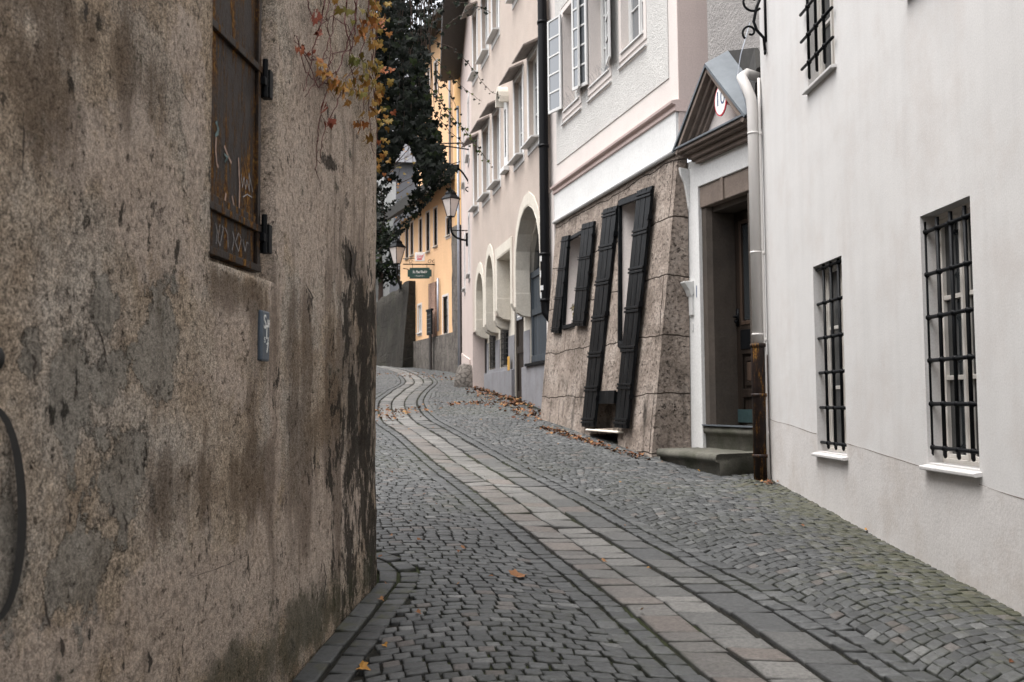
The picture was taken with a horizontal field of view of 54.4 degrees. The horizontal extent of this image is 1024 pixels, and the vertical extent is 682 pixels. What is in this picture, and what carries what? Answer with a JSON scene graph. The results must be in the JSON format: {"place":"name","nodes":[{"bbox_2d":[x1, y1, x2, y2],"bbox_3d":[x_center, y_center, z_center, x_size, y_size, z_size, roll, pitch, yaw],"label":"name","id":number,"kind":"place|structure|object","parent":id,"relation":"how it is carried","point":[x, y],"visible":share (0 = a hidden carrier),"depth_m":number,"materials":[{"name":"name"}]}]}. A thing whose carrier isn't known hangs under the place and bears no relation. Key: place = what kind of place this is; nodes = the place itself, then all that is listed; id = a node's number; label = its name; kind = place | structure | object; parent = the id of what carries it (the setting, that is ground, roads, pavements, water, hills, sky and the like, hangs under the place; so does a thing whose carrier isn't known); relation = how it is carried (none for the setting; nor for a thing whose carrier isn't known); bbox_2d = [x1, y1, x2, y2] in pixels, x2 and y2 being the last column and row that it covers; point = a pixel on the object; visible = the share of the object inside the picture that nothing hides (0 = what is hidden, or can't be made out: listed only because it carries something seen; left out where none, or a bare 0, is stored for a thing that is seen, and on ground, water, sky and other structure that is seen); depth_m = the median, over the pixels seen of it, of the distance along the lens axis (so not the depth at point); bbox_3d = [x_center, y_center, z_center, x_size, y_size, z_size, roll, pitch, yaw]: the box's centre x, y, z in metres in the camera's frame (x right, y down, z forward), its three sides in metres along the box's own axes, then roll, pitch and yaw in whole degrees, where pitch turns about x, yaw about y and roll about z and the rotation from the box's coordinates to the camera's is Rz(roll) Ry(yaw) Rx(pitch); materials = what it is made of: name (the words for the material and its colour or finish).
{"place":"outdoors","nodes":[
{"label":"outdoors","id":0,"kind":"place"},
{"bbox_2d":[376,0,690,162],"label":"sky","id":1,"kind":"structure","parent":0,"point":[435,3],"materials":[{"name":"white"}]},
{"bbox_2d":[319,371,959,681],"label":"ground","id":2,"kind":"structure","parent":0,"point":[373,653],"depth_m":5.61,"materials":[{"name":"grey stone"}]},
{"bbox_2d":[0,0,376,681],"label":"rendered wall","id":3,"kind":"structure","parent":2,"relation":"on","point":[186,486],"depth_m":3.40,"materials":[{"name":"paint"}]},
{"bbox_2d":[258,310,269,361],"bbox_3d":[-1.047,-0.021,4.196,0.026,0.213,0.097,-1,-3,5],"label":"utility sign","id":4,"kind":"object","parent":3,"relation":"attached to","point":[263,333],"visible":1,"depth_m":4.16,"materials":[{"name":"metal"}]},
{"bbox_2d":[294,0,385,182],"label":"wall creeper","id":5,"kind":"object","parent":3,"relation":"attached to","point":[374,21],"depth_m":5.69,"materials":[{"name":"orange plant"}]},
{"bbox_2d":[375,0,500,252],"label":"ivy","id":6,"kind":"object","parent":3,"relation":"attached to","point":[400,55],"visible":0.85,"depth_m":8.24,"materials":[{"name":"green plant"}]},
{"bbox_2d":[292,551,418,681],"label":"kerb","id":7,"kind":"structure","parent":2,"relation":"on","point":[317,666],"depth_m":5.28,"materials":[{"name":"stone"}]},
{"bbox_2d":[376,177,395,301],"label":"white far house","id":8,"kind":"structure","parent":2,"relation":"on","point":[390,197],"depth_m":49.42,"materials":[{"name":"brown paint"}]},
{"bbox_2d":[378,181,395,205],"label":"window","id":9,"kind":"structure","parent":8,"relation":"in","point":[379,182],"depth_m":49.54,"materials":[{"name":"white wood"}]},
{"bbox_2d":[376,281,415,367],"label":"retaining wall","id":10,"kind":"structure","parent":2,"relation":"on","point":[396,324],"depth_m":39.10,"materials":[{"name":"grey concrete"}]},
{"bbox_2d":[376,198,403,300],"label":"evergreen shrub","id":11,"kind":"object","parent":10,"relation":"on","point":[389,272],"visible":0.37,"depth_m":45.36,"materials":[{"name":"green plant"}]},
{"bbox_2d":[388,238,405,291],"bbox_3d":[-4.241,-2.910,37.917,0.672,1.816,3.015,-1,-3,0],"label":"wall lamp","id":12,"kind":"object","parent":10,"relation":"attached to","point":[397,248],"visible":0.92,"depth_m":36.69,"materials":[{"name":"glass"}]},
{"bbox_2d":[385,145,415,237],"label":"bare tree","id":13,"kind":"object","parent":2,"relation":"on","point":[397,183],"visible":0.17,"depth_m":52.75,"materials":[{"name":"grey plant"}]},
{"bbox_2d":[384,74,417,292],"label":"grey far house","id":14,"kind":"structure","parent":2,"relation":"on","point":[406,167],"depth_m":60.29,"materials":[{"name":"white wood"}]},
{"bbox_2d":[377,3,461,372],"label":"yellow house","id":15,"kind":"structure","parent":2,"relation":"on","point":[430,235],"depth_m":35.73,"materials":[{"name":"paint"}]},
{"bbox_2d":[404,228,408,260],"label":"window","id":16,"kind":"structure","parent":15,"relation":"in","point":[406,230],"depth_m":39.80,"materials":[{"name":"metal"}]},
{"bbox_2d":[408,220,413,257],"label":"window","id":17,"kind":"structure","parent":15,"relation":"in","point":[412,222],"depth_m":39.15,"materials":[{"name":"metal"}]},
{"bbox_2d":[403,258,434,269],"bbox_3d":[-3.341,-2.800,36.235,1.254,0.599,0.044,-1,-3,0],"label":"sign bracket","id":18,"kind":"object","parent":15,"relation":"attached to","point":[416,264],"visible":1,"depth_m":36.22,"materials":[{"name":"metal"}]},
{"bbox_2d":[408,263,431,278],"bbox_3d":[-3.359,-2.551,36.218,0.872,0.568,0.045,-1,-3,0],"label":"hanging sign","id":19,"kind":"object","parent":18,"relation":"hanging from","point":[419,273],"visible":1,"depth_m":36.19,"materials":[{"name":"metal"}]},
{"bbox_2d":[415,252,424,260],"bbox_3d":[-3.351,-3.064,36.248,0.357,0.319,0.086,-1,-3,0],"label":"sign","id":20,"kind":"object","parent":18,"relation":"attached to","point":[419,256],"visible":1,"depth_m":36.21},
{"bbox_2d":[416,303,421,335],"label":"window","id":21,"kind":"structure","parent":15,"relation":"in","point":[420,307],"depth_m":37.99,"materials":[{"name":"white wood"}]},
{"bbox_2d":[419,217,422,251],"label":"window","id":22,"kind":"structure","parent":15,"relation":"in","point":[420,219],"depth_m":38.04,"materials":[{"name":"metal"}]},
{"bbox_2d":[425,210,429,253],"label":"window","id":23,"kind":"structure","parent":15,"relation":"in","point":[428,214],"depth_m":37.17,"materials":[{"name":"metal"}]},
{"bbox_2d":[432,205,437,248],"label":"window","id":24,"kind":"structure","parent":15,"relation":"in","point":[435,210],"depth_m":36.29,"materials":[{"name":"metal"}]},
{"bbox_2d":[433,58,437,95],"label":"window","id":25,"kind":"structure","parent":15,"relation":"in","point":[435,62],"depth_m":36.52,"materials":[{"name":"metal"}]},
{"bbox_2d":[442,293,448,334],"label":"window","id":26,"kind":"structure","parent":15,"relation":"in","point":[446,299],"depth_m":35.06,"materials":[{"name":"metal"}]},
{"bbox_2d":[444,216,450,239],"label":"window","id":27,"kind":"structure","parent":15,"relation":"in","point":[447,220],"depth_m":34.96,"materials":[{"name":"metal"}]},
{"bbox_2d":[440,0,484,387],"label":"pale pink house","id":28,"kind":"structure","parent":2,"relation":"on","point":[470,371],"depth_m":28.86,"materials":[{"name":"white paint"}]},
{"bbox_2d":[441,186,467,245],"bbox_3d":[-1.540,-3.455,27.603,0.797,1.618,0.386,3,-5,-45],"label":"wall lamp","id":29,"kind":"object","parent":28,"relation":"attached to","point":[450,201],"visible":0.96,"depth_m":27.42,"materials":[{"name":"metal"}]},
{"bbox_2d":[442,142,468,149],"bbox_3d":[-1.452,-5.013,25.646,0.884,0.204,0.033,-1,-3,0],"label":"iron rod","id":30,"kind":"object","parent":28,"relation":"attached to","point":[455,147],"visible":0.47,"depth_m":25.64,"materials":[{"name":"grey metal"}]},
{"bbox_2d":[450,161,467,191],"bbox_3d":[-1.462,-4.538,27.651,0.705,0.867,0.376,-1,-3,0],"label":"scroll bracket","id":31,"kind":"object","parent":28,"relation":"attached to","point":[460,170],"visible":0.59,"depth_m":27.51,"materials":[{"name":"metal"}]},
{"bbox_2d":[461,125,464,192],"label":"window","id":32,"kind":"structure","parent":28,"relation":"in","point":[463,183],"depth_m":30.28,"materials":[{"name":"white wood"}]},
{"bbox_2d":[461,232,465,295],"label":"window","id":33,"kind":"structure","parent":28,"relation":"in","point":[463,289],"depth_m":29.74,"materials":[{"name":"white wood"}]},
{"bbox_2d":[465,212,469,282],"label":"window","id":34,"kind":"structure","parent":28,"relation":"in","point":[468,274],"depth_m":27.01,"materials":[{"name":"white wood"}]},
{"bbox_2d":[465,91,469,165],"bbox_3d":[-1.144,-5.748,27.041,0.260,1.860,1.000,0,-3,-5],"label":"window","id":35,"kind":"structure","parent":28,"relation":"in","point":[467,158],"depth_m":26.93,"materials":[{"name":"white wood"}]},
{"bbox_2d":[461,0,550,408],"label":"arcade house","id":36,"kind":"structure","parent":2,"relation":"on","point":[504,209],"depth_m":21.14,"materials":[{"name":"beige paint"}]},
{"bbox_2d":[461,1,477,86],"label":"window","id":37,"kind":"structure","parent":36,"relation":"in","point":[471,78],"depth_m":24.71,"materials":[{"name":"white wood"}]},
{"bbox_2d":[461,133,478,216],"bbox_3d":[-0.969,-4.096,24.660,0.440,1.946,0.850,0,-4,-12],"label":"window","id":38,"kind":"structure","parent":36,"relation":"in","point":[474,208],"depth_m":24.41,"materials":[{"name":"white wood"}]},
{"bbox_2d":[470,115,489,207],"bbox_3d":[-0.685,-4.182,23.276,0.440,1.946,1.080,0,-4,-12],"label":"window","id":39,"kind":"structure","parent":36,"relation":"in","point":[480,124],"depth_m":23.33,"materials":[{"name":"white wood"}]},
{"bbox_2d":[475,0,488,69],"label":"window","id":40,"kind":"structure","parent":36,"relation":"in","point":[483,56],"depth_m":23.56,"materials":[{"name":"white wood"}]},
{"bbox_2d":[479,100,500,195],"bbox_3d":[-0.415,-4.263,21.961,0.440,1.946,1.030,0,-4,-12],"label":"window","id":41,"kind":"structure","parent":36,"relation":"in","point":[495,185],"depth_m":22.12,"materials":[{"name":"white wood"}]},
{"bbox_2d":[489,335,495,369],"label":"window","id":42,"kind":"structure","parent":36,"relation":"in","point":[493,338],"depth_m":24.26,"materials":[{"name":"grey glass"}]},
{"bbox_2d":[485,0,499,49],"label":"window","id":43,"kind":"structure","parent":36,"relation":"in","point":[494,34],"depth_m":22.19,"materials":[{"name":"white wood"}]},
{"bbox_2d":[500,330,508,367],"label":"window","id":44,"kind":"structure","parent":36,"relation":"in","point":[504,334],"depth_m":22.67,"materials":[{"name":"grey glass"}]},
{"bbox_2d":[499,61,523,171],"bbox_3d":[0.056,-4.406,19.663,0.440,1.946,1.030,0,-4,-12],"label":"window","id":45,"kind":"structure","parent":36,"relation":"in","point":[513,72],"depth_m":19.82,"materials":[{"name":"white wood"}]},
{"bbox_2d":[505,0,517,9],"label":"window","id":46,"kind":"structure","parent":36,"relation":"in","point":[513,2],"depth_m":20.15,"materials":[{"name":"white wood"}]},
{"bbox_2d":[516,314,523,398],"bbox_3d":[0.210,0.069,20.932,0.065,2.330,0.936,0,-4,-12],"label":"door","id":47,"kind":"structure","parent":36,"relation":"in","point":[520,323],"depth_m":21.12,"materials":[{"name":"brown wood"}]},
{"bbox_2d":[512,37,538,155],"bbox_3d":[0.319,-4.485,18.383,0.440,1.946,1.010,0,-4,-12],"label":"window","id":48,"kind":"structure","parent":36,"relation":"in","point":[528,48],"depth_m":18.60,"materials":[{"name":"white wood"}]},
{"bbox_2d":[537,0,707,457],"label":"grey house","id":49,"kind":"structure","parent":2,"relation":"on","point":[616,88],"depth_m":13.93,"materials":[{"name":"stone"}]},
{"bbox_2d":[547,0,581,125],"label":"window","id":50,"kind":"structure","parent":49,"relation":"in","point":[555,27],"depth_m":16.75,"materials":[{"name":"white wood"}]},
{"bbox_2d":[562,230,580,328],"bbox_3d":[0.946,-0.956,15.805,0.214,1.520,0.762,0,-4,-15],"label":"window frame","id":51,"kind":"structure","parent":49,"relation":"in","point":[564,326],"depth_m":15.97,"materials":[{"name":"black paint"}]},
{"bbox_2d":[571,0,611,102],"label":"window","id":52,"kind":"structure","parent":49,"relation":"in","point":[605,5],"depth_m":15.44,"materials":[{"name":"white wood"}]},
{"bbox_2d":[617,193,636,349],"bbox_3d":[1.546,-0.887,13.420,0.292,2.256,1.066,0,-4,-15],"label":"window frame","id":53,"kind":"structure","parent":49,"relation":"in","point":[629,199],"depth_m":13.65,"materials":[{"name":"black paint"}]},
{"bbox_2d":[617,0,646,70],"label":"window","id":54,"kind":"structure","parent":49,"relation":"in","point":[637,19],"depth_m":13.90,"materials":[{"name":"white wood"}]},
{"bbox_2d":[657,0,766,475],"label":"doorway","id":55,"kind":"structure","parent":2,"relation":"on","point":[711,144],"depth_m":11.74,"materials":[{"name":"white paint"}]},
{"bbox_2d":[715,88,728,115],"bbox_3d":[2.421,-2.674,11.112,0.228,0.350,0.250,1,-4,-19],"label":"house number plate","id":56,"kind":"object","parent":55,"relation":"attached to","point":[721,103],"visible":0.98,"depth_m":11.09,"materials":[{"name":"white metal"}]},
{"bbox_2d":[733,209,751,423],"bbox_3d":[2.823,-0.302,11.460,0.164,2.521,0.902,1,-4,-19],"label":"door","id":57,"kind":"structure","parent":55,"relation":"in","point":[742,316],"depth_m":11.75,"materials":[{"name":"brown wood"}]},
{"bbox_2d":[736,0,1023,615],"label":"white rendered house","id":58,"kind":"structure","parent":2,"relation":"on","point":[887,372],"depth_m":7.03,"materials":[{"name":"beige paint"}]},
{"bbox_2d":[742,0,766,54],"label":"wall bracket","id":59,"kind":"object","parent":58,"relation":"attached to","point":[755,28],"depth_m":10.20,"materials":[{"name":"metal"}]},
{"bbox_2d":[799,0,836,94],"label":"window","id":60,"kind":"structure","parent":58,"relation":"in","point":[823,9],"depth_m":8.70,"materials":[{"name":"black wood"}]},
{"bbox_2d":[811,258,847,460],"bbox_3d":[2.737,0.146,8.421,0.212,1.679,0.827,0,-3,-2],"label":"window","id":61,"kind":"structure","parent":58,"relation":"in","point":[832,302],"depth_m":8.55,"materials":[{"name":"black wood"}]},
{"bbox_2d":[919,202,982,477],"bbox_3d":[2.796,-0.019,6.262,0.212,1.689,0.805,0,-3,-2],"label":"window","id":62,"kind":"structure","parent":58,"relation":"in","point":[952,228],"depth_m":6.35,"materials":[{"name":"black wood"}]},
{"bbox_2d":[353,367,1023,681],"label":"cobblestone road","id":63,"kind":"structure","parent":0,"point":[868,598],"depth_m":6.36,"materials":[{"name":"stone"}]},
{"bbox_2d":[357,660,369,669],"bbox_3d":[-0.696,1.507,4.612,0.073,0.038,0.064,2,-4,-35],"label":"fallen leaf","id":64,"kind":"object","parent":63,"relation":"on","point":[363,664],"visible":1,"depth_m":4.62,"materials":[{"name":"orange plant"}]},
{"bbox_2d":[426,308,433,369],"bbox_3d":[-2.957,-0.007,35.808,0.100,2.297,0.640,1,-4,-22],"label":"menu board","id":65,"kind":"object","parent":63,"relation":"on","point":[429,322],"visible":1,"depth_m":35.73,"materials":[{"name":"metal"}]},
{"bbox_2d":[509,569,525,576],"bbox_3d":[0.042,1.474,6.314,0.116,0.042,0.121,0,-4,-15],"label":"fallen leaf","id":66,"kind":"object","parent":63,"relation":"on","point":[514,572],"visible":1,"depth_m":6.32,"materials":[{"name":"orange plant"}]},
{"bbox_2d":[376,365,881,681],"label":"paving strip","id":67,"kind":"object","parent":63,"relation":"in","point":[706,657],"visible":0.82,"depth_m":6.25,"materials":[{"name":"stone"}]},
{"bbox_2d":[375,372,1013,661],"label":"leaf litter","id":68,"kind":"object","parent":63,"relation":"on","point":[487,390],"visible":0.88,"depth_m":17.94,"materials":[{"name":"brown plant"}]}
]}

